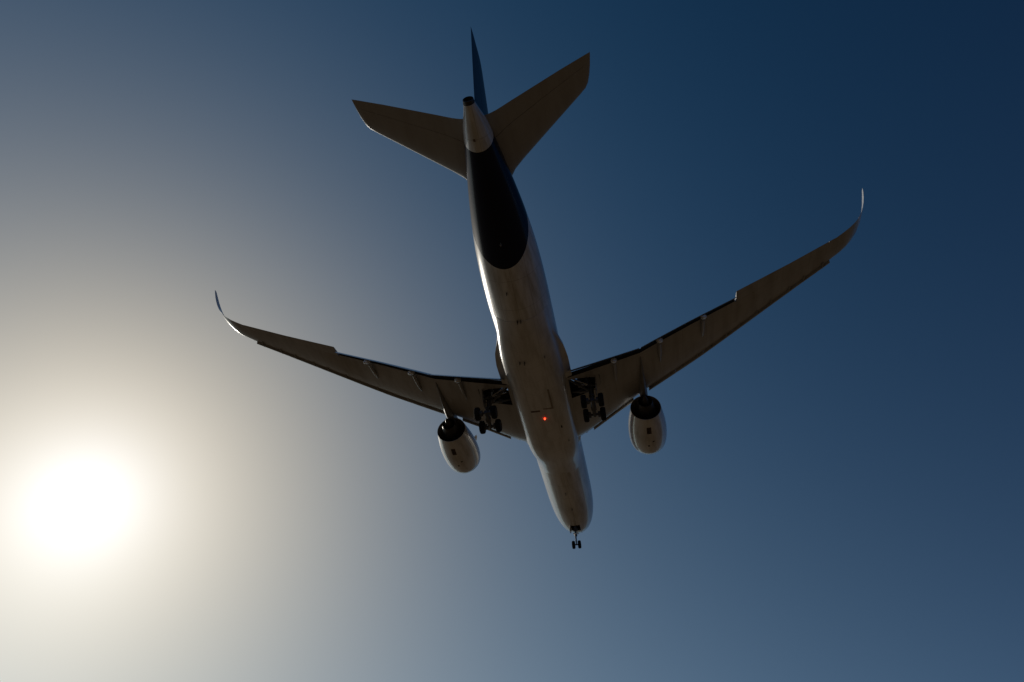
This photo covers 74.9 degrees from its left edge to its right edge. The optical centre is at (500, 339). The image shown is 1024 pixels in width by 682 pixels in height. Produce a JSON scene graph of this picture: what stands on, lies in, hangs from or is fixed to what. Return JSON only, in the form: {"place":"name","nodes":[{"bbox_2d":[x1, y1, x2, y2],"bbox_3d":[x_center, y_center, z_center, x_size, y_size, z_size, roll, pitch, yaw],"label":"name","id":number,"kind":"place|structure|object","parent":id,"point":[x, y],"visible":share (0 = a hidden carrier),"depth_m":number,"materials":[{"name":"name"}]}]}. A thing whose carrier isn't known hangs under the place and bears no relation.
{"place":"outdoors","nodes":[
{"label":"outdoors","id":0,"kind":"place"},
{"bbox_2d":[0,0,1023,681],"label":"sky","id":1,"kind":"structure","parent":0,"point":[834,491],"materials":[{"name":"blue"}]},
{"bbox_2d":[215,29,863,548],"bbox_3d":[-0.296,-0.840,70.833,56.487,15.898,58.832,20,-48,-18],"label":"airliner","id":2,"kind":"object","parent":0,"point":[547,409],"visible":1,"depth_m":66.77,"materials":[{"name":"paint"}]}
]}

